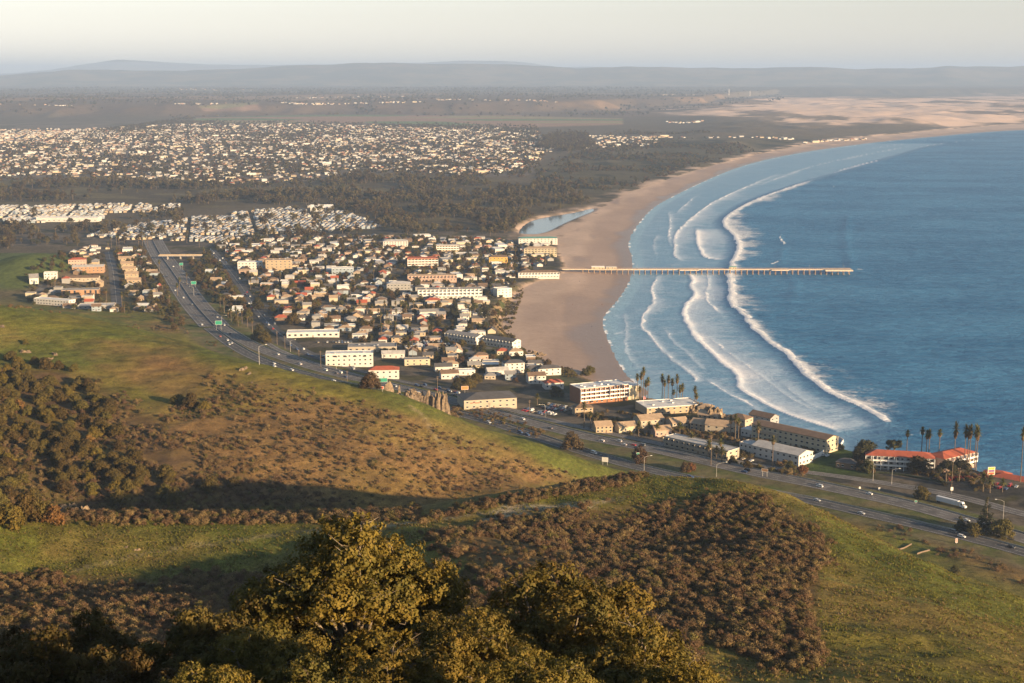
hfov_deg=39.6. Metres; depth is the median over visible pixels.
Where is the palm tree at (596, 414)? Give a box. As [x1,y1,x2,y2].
[594,411,598,420]
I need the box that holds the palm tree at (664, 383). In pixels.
[663,380,666,398]
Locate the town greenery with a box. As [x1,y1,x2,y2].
[28,233,553,309]
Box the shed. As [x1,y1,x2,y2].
[137,303,148,306]
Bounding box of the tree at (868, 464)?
[858,458,875,473]
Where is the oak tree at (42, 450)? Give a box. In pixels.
[36,446,48,455]
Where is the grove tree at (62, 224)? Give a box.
[59,222,66,231]
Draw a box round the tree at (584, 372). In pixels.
[580,368,588,375]
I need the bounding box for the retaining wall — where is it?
[813,437,843,458]
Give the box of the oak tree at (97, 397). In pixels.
[90,394,102,402]
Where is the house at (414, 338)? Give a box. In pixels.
[409,337,418,342]
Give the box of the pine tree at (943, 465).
[935,458,958,480]
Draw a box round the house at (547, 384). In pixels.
[542,379,563,389]
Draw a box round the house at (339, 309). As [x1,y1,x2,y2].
[335,307,347,312]
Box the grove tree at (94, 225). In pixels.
[92,222,99,227]
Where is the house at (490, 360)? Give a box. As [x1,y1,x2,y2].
[482,359,498,362]
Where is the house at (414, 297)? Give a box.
[411,294,419,301]
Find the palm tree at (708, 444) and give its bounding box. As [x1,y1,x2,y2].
[705,439,712,456]
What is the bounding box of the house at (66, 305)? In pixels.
[62,303,76,308]
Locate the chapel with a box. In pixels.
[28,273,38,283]
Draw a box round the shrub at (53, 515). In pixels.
[41,504,66,526]
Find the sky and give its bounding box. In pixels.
[0,0,1023,73]
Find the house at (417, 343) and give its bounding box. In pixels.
[413,341,422,348]
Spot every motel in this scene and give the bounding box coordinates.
[493,286,511,297]
[517,270,559,278]
[663,433,738,459]
[751,419,838,453]
[752,439,813,466]
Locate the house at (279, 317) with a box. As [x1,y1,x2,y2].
[274,314,286,320]
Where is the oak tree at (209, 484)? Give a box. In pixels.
[198,475,220,492]
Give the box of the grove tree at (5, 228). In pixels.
[1,226,8,232]
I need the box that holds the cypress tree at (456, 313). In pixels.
[450,298,459,317]
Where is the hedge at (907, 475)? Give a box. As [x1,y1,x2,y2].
[874,471,946,482]
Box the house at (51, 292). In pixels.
[48,289,55,294]
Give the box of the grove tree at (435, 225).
[431,223,439,229]
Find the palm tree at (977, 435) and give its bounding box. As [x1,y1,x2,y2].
[975,425,982,471]
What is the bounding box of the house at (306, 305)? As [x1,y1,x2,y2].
[302,302,311,309]
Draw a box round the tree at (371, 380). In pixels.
[358,371,381,389]
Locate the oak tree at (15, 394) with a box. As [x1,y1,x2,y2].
[9,390,20,398]
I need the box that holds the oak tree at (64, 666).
[0,621,126,682]
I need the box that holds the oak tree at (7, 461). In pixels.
[0,456,16,468]
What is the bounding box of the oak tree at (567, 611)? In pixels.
[465,560,688,673]
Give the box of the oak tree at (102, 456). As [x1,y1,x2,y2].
[94,453,107,461]
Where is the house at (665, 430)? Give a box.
[650,424,671,436]
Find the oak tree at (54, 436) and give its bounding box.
[45,430,63,442]
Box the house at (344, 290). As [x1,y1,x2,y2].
[338,288,348,294]
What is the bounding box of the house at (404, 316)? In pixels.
[402,314,411,321]
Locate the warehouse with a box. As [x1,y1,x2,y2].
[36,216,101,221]
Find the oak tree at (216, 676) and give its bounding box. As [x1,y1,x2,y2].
[158,659,261,682]
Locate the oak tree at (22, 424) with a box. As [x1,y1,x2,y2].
[17,421,26,428]
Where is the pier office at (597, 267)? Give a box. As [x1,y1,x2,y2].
[591,266,604,268]
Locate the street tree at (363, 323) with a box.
[360,320,367,326]
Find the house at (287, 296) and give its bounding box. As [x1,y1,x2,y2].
[281,294,292,299]
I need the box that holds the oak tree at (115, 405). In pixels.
[104,400,118,408]
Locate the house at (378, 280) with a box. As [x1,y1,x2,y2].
[375,278,381,285]
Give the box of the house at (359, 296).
[349,294,361,298]
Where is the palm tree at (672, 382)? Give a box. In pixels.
[670,378,674,391]
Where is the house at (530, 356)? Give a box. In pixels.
[525,354,535,362]
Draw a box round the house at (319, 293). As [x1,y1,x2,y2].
[314,291,326,294]
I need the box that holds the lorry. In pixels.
[936,495,966,508]
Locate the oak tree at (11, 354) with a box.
[3,350,16,360]
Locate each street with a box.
[35,283,48,292]
[37,285,107,290]
[105,251,121,306]
[211,250,456,394]
[227,258,480,262]
[228,242,520,246]
[234,267,502,275]
[248,278,508,286]
[255,290,413,294]
[264,305,488,311]
[267,237,354,312]
[300,322,481,328]
[328,254,385,322]
[398,345,491,348]
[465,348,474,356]
[470,307,479,329]
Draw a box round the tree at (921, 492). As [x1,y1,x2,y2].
[912,486,930,500]
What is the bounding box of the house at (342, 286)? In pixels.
[337,285,349,288]
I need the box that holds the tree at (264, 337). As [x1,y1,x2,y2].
[257,331,271,342]
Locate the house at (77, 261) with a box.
[68,257,86,264]
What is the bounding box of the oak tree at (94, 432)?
[84,426,103,438]
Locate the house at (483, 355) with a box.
[472,352,487,358]
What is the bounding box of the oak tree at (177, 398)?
[168,394,184,403]
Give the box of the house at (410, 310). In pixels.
[408,308,418,313]
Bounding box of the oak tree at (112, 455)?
[106,450,120,459]
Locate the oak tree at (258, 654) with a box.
[189,624,340,682]
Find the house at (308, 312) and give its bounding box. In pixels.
[299,309,309,315]
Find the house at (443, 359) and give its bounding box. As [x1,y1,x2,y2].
[441,357,454,362]
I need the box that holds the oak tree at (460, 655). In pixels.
[402,603,546,682]
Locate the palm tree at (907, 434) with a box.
[905,429,911,450]
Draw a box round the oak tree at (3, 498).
[0,489,10,504]
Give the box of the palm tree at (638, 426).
[634,420,643,435]
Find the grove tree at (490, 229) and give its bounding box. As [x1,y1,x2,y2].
[487,227,493,235]
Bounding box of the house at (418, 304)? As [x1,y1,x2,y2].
[409,302,422,307]
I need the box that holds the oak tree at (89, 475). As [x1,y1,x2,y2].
[83,471,95,481]
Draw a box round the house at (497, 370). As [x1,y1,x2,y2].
[485,366,508,374]
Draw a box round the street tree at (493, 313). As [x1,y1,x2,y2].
[491,309,497,316]
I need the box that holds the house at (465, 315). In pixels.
[459,313,469,320]
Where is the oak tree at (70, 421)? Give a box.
[62,419,75,428]
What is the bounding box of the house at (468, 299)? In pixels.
[461,297,470,302]
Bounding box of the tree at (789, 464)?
[785,460,796,468]
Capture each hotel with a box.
[237,261,262,269]
[265,258,291,270]
[383,239,407,246]
[386,281,410,292]
[407,256,437,267]
[407,274,456,282]
[417,287,481,298]
[436,244,458,251]
[518,236,556,244]
[523,246,556,256]
[570,379,638,403]
[635,397,699,413]
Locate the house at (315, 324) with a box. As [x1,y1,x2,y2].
[311,320,319,327]
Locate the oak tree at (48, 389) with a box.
[44,385,55,394]
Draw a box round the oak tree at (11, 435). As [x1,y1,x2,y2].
[1,430,20,442]
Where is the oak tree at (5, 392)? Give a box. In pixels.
[0,387,12,397]
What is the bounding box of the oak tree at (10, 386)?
[3,383,14,390]
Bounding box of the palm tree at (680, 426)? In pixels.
[675,422,683,429]
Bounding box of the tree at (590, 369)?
[586,365,594,374]
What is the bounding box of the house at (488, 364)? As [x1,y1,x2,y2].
[481,362,498,368]
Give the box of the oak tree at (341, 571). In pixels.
[224,511,472,679]
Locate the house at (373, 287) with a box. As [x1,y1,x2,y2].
[366,285,377,290]
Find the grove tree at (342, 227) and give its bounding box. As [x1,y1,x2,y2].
[339,224,345,233]
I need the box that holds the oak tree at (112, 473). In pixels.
[104,467,125,480]
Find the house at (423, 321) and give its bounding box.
[420,318,426,323]
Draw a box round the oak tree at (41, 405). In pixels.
[34,403,45,413]
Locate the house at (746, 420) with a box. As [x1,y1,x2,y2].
[726,413,752,426]
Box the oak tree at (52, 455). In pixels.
[49,450,65,461]
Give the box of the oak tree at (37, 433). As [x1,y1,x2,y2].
[31,428,45,439]
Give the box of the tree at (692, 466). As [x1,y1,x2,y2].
[687,462,695,471]
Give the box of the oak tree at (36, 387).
[29,380,44,393]
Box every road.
[257,337,362,376]
[455,395,1023,516]
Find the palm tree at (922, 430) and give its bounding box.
[919,427,925,451]
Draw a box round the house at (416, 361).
[404,356,429,365]
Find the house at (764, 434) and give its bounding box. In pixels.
[759,430,777,442]
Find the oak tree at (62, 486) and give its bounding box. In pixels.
[54,479,73,492]
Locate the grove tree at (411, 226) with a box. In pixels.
[405,224,413,232]
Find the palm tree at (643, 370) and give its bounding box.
[642,366,645,395]
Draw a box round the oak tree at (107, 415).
[100,412,111,419]
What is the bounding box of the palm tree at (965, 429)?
[962,424,968,453]
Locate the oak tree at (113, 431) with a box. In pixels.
[107,424,124,436]
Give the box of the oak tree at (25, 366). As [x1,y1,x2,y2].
[21,363,30,369]
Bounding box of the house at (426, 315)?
[419,313,428,319]
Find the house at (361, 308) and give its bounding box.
[355,306,364,312]
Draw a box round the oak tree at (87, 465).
[80,459,93,470]
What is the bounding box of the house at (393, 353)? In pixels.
[381,350,404,357]
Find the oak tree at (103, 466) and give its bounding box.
[93,460,112,473]
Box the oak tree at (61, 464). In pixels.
[54,458,70,471]
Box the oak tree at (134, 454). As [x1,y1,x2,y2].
[125,449,144,461]
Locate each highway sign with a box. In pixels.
[215,321,221,329]
[602,457,607,462]
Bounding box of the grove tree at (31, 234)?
[28,231,34,238]
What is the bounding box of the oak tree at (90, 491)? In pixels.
[85,487,97,497]
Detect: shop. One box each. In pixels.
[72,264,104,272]
[77,303,114,308]
[331,266,353,273]
[368,366,399,378]
[425,297,439,302]
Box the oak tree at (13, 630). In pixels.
[0,623,78,682]
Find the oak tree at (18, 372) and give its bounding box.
[7,369,24,378]
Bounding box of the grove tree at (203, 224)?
[201,221,209,228]
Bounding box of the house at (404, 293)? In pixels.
[402,292,410,297]
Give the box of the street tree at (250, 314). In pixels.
[245,308,253,316]
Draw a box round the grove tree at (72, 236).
[69,233,77,239]
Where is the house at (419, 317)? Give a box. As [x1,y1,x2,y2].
[416,314,424,322]
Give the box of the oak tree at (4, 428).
[0,425,9,432]
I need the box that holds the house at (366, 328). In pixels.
[359,326,372,331]
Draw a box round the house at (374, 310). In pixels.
[367,308,379,313]
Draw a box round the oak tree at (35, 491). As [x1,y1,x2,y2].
[29,486,43,499]
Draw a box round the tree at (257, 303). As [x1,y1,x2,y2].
[251,297,264,308]
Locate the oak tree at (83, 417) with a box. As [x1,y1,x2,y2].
[74,412,90,424]
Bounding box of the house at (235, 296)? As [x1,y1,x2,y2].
[230,295,243,298]
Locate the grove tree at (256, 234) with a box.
[252,232,259,237]
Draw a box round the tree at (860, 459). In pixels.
[855,453,864,466]
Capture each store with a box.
[287,329,339,337]
[348,342,396,351]
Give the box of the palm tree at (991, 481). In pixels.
[986,474,994,492]
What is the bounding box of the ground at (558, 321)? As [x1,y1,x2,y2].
[0,85,1023,682]
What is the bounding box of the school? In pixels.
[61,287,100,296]
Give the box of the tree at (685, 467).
[679,462,691,472]
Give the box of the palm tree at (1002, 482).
[999,477,1006,491]
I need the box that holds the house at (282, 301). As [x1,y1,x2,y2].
[275,299,287,303]
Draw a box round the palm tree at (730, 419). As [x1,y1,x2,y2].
[728,415,733,435]
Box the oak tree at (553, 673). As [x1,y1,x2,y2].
[474,643,603,682]
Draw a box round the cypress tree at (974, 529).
[964,522,986,537]
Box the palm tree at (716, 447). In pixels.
[712,445,720,460]
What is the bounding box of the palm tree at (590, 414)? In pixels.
[589,411,592,428]
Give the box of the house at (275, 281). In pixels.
[267,279,277,283]
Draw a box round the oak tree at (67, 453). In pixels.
[61,448,73,458]
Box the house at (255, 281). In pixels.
[248,280,258,284]
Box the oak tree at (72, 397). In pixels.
[66,393,81,401]
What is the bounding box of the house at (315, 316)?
[312,312,320,320]
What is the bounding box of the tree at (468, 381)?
[461,377,476,388]
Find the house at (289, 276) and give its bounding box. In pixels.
[285,275,293,278]
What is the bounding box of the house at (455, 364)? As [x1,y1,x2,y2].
[443,359,458,367]
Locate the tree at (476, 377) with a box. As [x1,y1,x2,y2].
[471,372,483,383]
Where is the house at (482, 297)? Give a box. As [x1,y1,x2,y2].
[478,296,486,299]
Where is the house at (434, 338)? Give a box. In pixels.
[425,336,440,341]
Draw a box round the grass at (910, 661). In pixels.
[0,475,1023,682]
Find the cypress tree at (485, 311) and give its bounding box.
[481,301,489,317]
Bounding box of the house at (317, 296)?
[312,294,323,299]
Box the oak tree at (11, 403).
[4,396,21,411]
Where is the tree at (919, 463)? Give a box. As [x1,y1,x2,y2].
[907,455,935,476]
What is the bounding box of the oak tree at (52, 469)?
[45,467,55,477]
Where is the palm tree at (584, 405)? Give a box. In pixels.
[581,401,586,427]
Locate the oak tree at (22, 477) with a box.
[15,472,29,484]
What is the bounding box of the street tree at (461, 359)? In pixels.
[457,356,465,363]
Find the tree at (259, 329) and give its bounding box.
[250,323,265,339]
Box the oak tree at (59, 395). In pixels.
[50,388,68,401]
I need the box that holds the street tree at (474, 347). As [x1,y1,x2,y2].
[471,345,478,350]
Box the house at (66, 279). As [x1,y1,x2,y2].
[61,276,69,283]
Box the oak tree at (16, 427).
[11,423,21,432]
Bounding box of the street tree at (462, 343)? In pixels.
[459,339,466,346]
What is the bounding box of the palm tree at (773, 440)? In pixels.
[769,435,776,465]
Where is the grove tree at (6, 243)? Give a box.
[3,240,11,248]
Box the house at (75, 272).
[73,268,81,274]
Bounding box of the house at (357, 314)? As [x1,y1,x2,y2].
[353,311,360,317]
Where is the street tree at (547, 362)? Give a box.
[544,359,550,364]
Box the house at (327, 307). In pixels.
[321,305,331,311]
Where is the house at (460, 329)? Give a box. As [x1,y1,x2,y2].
[454,327,464,331]
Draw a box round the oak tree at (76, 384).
[69,380,83,389]
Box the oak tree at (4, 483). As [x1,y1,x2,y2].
[0,480,15,490]
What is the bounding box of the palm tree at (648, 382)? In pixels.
[645,377,651,399]
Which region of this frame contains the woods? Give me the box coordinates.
[0,129,595,227]
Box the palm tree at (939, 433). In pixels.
[937,429,943,449]
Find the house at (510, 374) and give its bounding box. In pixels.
[504,370,516,379]
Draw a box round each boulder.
[19,349,30,352]
[59,503,76,511]
[73,505,89,509]
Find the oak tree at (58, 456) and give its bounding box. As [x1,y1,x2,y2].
[51,453,66,465]
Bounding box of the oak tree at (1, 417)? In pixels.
[0,412,5,423]
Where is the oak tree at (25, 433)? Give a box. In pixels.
[20,429,30,438]
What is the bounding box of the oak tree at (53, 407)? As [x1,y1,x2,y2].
[49,404,59,410]
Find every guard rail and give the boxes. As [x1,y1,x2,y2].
[216,327,1023,547]
[222,322,1023,533]
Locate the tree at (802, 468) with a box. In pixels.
[797,464,807,473]
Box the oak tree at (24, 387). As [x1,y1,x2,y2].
[17,380,30,392]
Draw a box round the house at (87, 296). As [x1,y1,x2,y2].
[81,295,92,300]
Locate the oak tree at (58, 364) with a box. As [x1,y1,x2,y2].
[53,360,64,369]
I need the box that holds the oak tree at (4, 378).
[0,373,9,383]
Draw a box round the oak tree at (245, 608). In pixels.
[226,588,335,673]
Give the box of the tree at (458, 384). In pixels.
[450,376,465,390]
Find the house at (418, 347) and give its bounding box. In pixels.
[405,345,420,351]
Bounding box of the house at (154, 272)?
[149,271,158,274]
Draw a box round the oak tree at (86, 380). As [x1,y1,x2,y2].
[82,377,94,386]
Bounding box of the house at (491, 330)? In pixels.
[487,326,495,333]
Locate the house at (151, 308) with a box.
[144,305,153,311]
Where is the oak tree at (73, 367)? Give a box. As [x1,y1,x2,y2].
[68,363,78,370]
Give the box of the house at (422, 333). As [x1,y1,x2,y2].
[414,331,425,338]
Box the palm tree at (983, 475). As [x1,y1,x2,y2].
[979,471,988,491]
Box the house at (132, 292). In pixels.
[128,290,136,294]
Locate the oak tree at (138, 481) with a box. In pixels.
[133,476,144,487]
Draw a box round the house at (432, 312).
[419,308,444,315]
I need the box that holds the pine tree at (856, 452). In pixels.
[851,446,867,457]
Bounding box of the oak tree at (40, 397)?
[30,391,51,404]
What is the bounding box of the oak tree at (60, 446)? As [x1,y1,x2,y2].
[50,441,68,450]
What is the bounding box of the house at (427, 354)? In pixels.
[422,352,433,360]
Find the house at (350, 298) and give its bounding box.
[347,297,357,302]
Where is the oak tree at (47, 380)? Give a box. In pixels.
[40,375,56,385]
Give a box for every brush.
[0,304,1023,680]
[450,406,463,417]
[495,288,577,376]
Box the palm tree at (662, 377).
[660,373,664,396]
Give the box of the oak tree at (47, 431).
[43,429,52,440]
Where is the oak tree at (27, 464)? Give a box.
[21,460,34,468]
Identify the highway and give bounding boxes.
[143,240,229,326]
[203,327,1023,555]
[209,323,1023,542]
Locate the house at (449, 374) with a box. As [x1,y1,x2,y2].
[439,369,458,378]
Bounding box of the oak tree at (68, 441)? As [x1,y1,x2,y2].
[60,435,76,448]
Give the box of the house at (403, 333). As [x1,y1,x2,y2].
[396,331,406,337]
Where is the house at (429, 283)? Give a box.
[420,282,431,286]
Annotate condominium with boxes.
[591,420,612,432]
[632,413,664,427]
[665,416,688,427]
[689,417,705,430]
[697,409,721,418]
[704,418,739,433]
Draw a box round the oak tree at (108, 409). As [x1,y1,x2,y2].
[103,405,115,413]
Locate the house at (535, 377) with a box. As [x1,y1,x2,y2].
[525,371,546,383]
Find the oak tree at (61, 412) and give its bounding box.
[51,407,68,419]
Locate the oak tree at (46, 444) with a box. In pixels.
[39,438,50,447]
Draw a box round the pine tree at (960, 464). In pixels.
[950,457,972,479]
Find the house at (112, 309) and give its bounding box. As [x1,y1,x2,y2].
[109,306,118,311]
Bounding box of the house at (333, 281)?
[327,280,338,283]
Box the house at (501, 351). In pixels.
[495,348,507,354]
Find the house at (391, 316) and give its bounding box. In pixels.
[383,314,393,320]
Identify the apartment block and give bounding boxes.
[34,297,75,305]
[444,330,484,344]
[483,334,520,348]
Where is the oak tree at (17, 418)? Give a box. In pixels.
[12,413,24,422]
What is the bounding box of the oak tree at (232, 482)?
[227,477,241,488]
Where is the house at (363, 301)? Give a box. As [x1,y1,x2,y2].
[356,299,366,304]
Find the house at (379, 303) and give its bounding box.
[375,301,387,305]
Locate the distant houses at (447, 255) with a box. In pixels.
[0,88,866,281]
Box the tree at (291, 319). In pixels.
[284,313,300,324]
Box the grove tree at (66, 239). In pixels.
[62,237,69,243]
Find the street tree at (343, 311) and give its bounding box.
[341,308,347,315]
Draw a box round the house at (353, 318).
[344,315,356,321]
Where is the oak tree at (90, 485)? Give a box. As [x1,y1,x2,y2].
[82,482,99,490]
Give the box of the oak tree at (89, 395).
[85,391,94,398]
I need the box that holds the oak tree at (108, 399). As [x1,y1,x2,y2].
[104,398,116,402]
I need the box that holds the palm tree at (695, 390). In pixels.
[692,385,698,401]
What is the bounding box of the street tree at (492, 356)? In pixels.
[488,354,495,358]
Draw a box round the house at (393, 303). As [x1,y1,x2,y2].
[391,300,400,306]
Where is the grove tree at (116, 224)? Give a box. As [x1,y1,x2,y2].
[110,221,119,229]
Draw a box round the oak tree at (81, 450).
[73,445,91,458]
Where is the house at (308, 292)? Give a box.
[300,290,311,295]
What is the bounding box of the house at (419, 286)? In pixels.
[415,285,423,290]
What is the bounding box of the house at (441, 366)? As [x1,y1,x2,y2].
[433,362,452,371]
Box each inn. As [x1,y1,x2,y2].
[326,350,372,366]
[865,449,934,471]
[931,447,977,471]
[993,473,1023,481]
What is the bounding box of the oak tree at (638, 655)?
[557,612,728,682]
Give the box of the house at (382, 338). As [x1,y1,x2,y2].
[378,336,386,342]
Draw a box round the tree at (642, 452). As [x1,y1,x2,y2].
[631,445,648,464]
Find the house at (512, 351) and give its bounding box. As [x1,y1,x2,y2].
[507,348,522,355]
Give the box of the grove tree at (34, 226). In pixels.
[30,225,39,231]
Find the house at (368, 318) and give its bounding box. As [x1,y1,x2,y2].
[361,316,372,320]
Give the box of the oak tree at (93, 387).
[83,382,99,392]
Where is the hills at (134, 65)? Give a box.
[0,60,592,74]
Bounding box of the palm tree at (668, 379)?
[667,374,671,398]
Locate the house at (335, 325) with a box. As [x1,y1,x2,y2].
[324,323,338,328]
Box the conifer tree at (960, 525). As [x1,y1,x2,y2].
[952,515,965,531]
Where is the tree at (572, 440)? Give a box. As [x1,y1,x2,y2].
[560,430,583,449]
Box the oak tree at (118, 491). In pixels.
[110,487,127,500]
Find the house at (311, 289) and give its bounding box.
[305,287,313,293]
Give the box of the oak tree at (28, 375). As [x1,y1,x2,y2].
[23,370,34,379]
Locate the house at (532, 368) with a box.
[528,365,539,371]
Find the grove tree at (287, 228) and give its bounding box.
[284,226,292,232]
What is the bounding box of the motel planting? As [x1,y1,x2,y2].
[575,409,993,490]
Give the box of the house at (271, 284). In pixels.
[260,282,273,286]
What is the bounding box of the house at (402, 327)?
[396,324,408,330]
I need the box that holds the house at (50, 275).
[44,271,57,279]
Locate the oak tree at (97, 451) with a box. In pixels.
[90,447,104,456]
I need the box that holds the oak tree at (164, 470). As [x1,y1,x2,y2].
[156,463,177,478]
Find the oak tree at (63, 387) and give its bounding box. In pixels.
[61,384,68,390]
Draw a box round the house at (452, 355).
[448,353,456,360]
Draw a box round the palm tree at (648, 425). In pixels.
[646,421,651,431]
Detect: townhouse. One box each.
[118,256,130,262]
[120,261,133,267]
[122,266,135,270]
[124,271,138,278]
[126,277,141,285]
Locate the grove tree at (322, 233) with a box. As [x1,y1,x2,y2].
[319,231,326,238]
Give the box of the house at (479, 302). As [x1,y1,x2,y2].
[473,300,482,306]
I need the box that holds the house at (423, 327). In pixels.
[418,323,427,331]
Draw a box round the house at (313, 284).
[310,282,319,286]
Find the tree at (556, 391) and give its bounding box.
[549,385,564,396]
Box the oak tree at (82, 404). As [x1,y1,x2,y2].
[72,399,89,410]
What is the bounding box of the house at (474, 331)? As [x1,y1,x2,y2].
[468,329,479,333]
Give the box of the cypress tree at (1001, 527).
[988,517,1015,539]
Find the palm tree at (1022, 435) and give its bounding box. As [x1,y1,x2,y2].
[1019,426,1023,481]
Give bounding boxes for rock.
[383,381,430,405]
[431,392,450,414]
[532,350,546,355]
[689,401,702,412]
[704,404,730,419]
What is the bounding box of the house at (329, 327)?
[324,325,333,328]
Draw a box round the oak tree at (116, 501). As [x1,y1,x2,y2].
[109,496,126,508]
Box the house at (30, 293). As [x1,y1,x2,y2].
[25,291,35,297]
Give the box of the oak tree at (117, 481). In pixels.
[107,475,125,490]
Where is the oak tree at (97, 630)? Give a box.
[43,606,170,667]
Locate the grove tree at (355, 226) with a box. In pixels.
[353,224,360,230]
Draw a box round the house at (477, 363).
[467,360,480,367]
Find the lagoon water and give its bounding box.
[519,209,593,233]
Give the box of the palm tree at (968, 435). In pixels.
[965,427,971,460]
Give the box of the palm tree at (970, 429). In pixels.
[966,423,974,461]
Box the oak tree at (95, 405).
[90,402,102,410]
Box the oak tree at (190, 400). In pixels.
[179,392,199,407]
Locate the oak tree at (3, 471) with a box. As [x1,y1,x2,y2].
[0,464,8,476]
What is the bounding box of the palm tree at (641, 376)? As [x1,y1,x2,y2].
[638,372,643,400]
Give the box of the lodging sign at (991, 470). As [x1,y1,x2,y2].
[988,467,994,474]
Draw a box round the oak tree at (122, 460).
[113,455,135,467]
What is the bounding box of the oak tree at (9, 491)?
[2,485,18,497]
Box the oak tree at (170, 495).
[162,486,181,504]
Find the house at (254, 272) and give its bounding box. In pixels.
[249,270,257,275]
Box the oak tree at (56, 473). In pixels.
[52,469,60,478]
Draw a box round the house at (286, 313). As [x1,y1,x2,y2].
[283,311,291,315]
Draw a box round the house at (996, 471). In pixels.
[983,469,1012,474]
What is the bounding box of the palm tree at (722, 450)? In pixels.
[716,446,725,461]
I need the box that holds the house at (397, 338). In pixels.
[391,334,402,342]
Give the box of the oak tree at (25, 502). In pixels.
[11,489,43,522]
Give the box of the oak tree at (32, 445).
[24,437,39,451]
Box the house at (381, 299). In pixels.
[377,297,386,300]
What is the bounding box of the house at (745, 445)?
[739,439,755,453]
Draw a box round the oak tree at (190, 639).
[111,605,254,681]
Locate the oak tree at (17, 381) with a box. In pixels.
[12,376,22,387]
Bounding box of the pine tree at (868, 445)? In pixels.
[855,439,877,453]
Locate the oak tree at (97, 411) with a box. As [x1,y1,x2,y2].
[91,406,104,416]
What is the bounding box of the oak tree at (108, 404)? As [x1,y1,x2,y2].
[102,401,116,411]
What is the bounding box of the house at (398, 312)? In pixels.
[392,310,401,313]
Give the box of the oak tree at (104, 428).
[100,424,111,433]
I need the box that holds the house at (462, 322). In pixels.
[458,319,466,325]
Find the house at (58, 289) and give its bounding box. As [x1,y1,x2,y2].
[53,286,62,292]
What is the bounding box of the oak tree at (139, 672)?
[87,646,192,682]
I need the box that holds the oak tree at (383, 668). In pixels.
[330,639,469,682]
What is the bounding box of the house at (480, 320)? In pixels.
[472,318,484,323]
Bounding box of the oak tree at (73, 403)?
[71,398,80,405]
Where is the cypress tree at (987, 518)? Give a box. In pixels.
[976,497,994,531]
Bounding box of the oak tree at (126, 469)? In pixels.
[118,462,135,476]
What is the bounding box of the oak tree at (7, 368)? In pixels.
[2,364,11,371]
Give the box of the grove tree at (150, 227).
[146,225,154,230]
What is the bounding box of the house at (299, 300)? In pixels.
[295,298,302,302]
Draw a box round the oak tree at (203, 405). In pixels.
[196,400,211,410]
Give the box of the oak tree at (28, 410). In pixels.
[21,405,33,415]
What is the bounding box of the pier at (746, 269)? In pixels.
[562,268,852,274]
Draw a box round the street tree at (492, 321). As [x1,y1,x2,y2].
[489,318,496,324]
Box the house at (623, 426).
[614,421,636,432]
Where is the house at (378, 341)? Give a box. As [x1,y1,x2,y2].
[371,341,385,342]
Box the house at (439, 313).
[436,311,445,318]
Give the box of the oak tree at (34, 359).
[28,356,38,364]
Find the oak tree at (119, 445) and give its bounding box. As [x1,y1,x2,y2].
[113,439,125,449]
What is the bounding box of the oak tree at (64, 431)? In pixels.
[59,423,76,435]
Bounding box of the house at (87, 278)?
[68,275,99,281]
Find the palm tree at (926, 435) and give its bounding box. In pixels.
[923,429,929,451]
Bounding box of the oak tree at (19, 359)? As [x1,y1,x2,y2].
[11,356,24,363]
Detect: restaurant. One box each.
[457,390,516,409]
[488,255,507,263]
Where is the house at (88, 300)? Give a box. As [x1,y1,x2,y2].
[84,299,93,302]
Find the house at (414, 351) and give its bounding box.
[409,347,416,354]
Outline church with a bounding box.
[310,204,332,211]
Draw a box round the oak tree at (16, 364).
[11,361,20,368]
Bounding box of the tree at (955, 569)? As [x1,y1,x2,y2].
[950,564,960,573]
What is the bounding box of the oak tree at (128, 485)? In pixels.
[121,477,137,491]
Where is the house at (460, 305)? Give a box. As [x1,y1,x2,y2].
[457,303,464,308]
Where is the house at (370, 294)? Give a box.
[366,292,372,299]
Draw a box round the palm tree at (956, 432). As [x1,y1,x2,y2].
[952,421,959,448]
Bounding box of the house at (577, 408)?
[572,403,593,414]
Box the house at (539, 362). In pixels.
[527,360,543,364]
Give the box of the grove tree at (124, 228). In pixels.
[121,223,126,231]
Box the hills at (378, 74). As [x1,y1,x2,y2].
[0,63,1023,85]
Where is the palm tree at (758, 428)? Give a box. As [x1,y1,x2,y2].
[754,421,760,439]
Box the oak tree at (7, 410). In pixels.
[0,403,14,416]
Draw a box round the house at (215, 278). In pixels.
[210,277,221,281]
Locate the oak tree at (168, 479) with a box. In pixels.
[161,475,174,483]
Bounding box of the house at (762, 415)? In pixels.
[748,410,778,422]
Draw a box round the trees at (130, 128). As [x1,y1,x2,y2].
[0,86,783,189]
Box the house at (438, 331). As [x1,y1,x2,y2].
[431,329,441,333]
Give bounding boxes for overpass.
[158,254,202,259]
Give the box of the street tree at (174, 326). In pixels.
[171,323,177,328]
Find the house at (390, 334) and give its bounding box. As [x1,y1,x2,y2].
[379,332,392,337]
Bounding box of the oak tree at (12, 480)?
[3,476,17,485]
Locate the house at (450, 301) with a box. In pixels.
[445,299,452,304]
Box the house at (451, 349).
[445,347,456,355]
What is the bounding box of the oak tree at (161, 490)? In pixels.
[154,483,170,498]
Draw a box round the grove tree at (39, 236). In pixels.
[35,232,44,242]
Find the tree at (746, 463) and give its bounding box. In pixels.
[743,460,751,467]
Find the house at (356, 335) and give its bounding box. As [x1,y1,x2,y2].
[352,333,367,338]
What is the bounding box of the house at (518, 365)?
[502,359,524,372]
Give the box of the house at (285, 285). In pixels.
[281,282,288,288]
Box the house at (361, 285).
[354,283,364,288]
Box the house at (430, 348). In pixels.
[423,345,437,351]
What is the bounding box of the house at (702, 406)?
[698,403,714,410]
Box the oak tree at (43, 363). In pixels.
[37,357,54,369]
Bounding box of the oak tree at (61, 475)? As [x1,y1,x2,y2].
[53,471,67,483]
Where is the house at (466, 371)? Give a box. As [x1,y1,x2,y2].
[456,368,474,374]

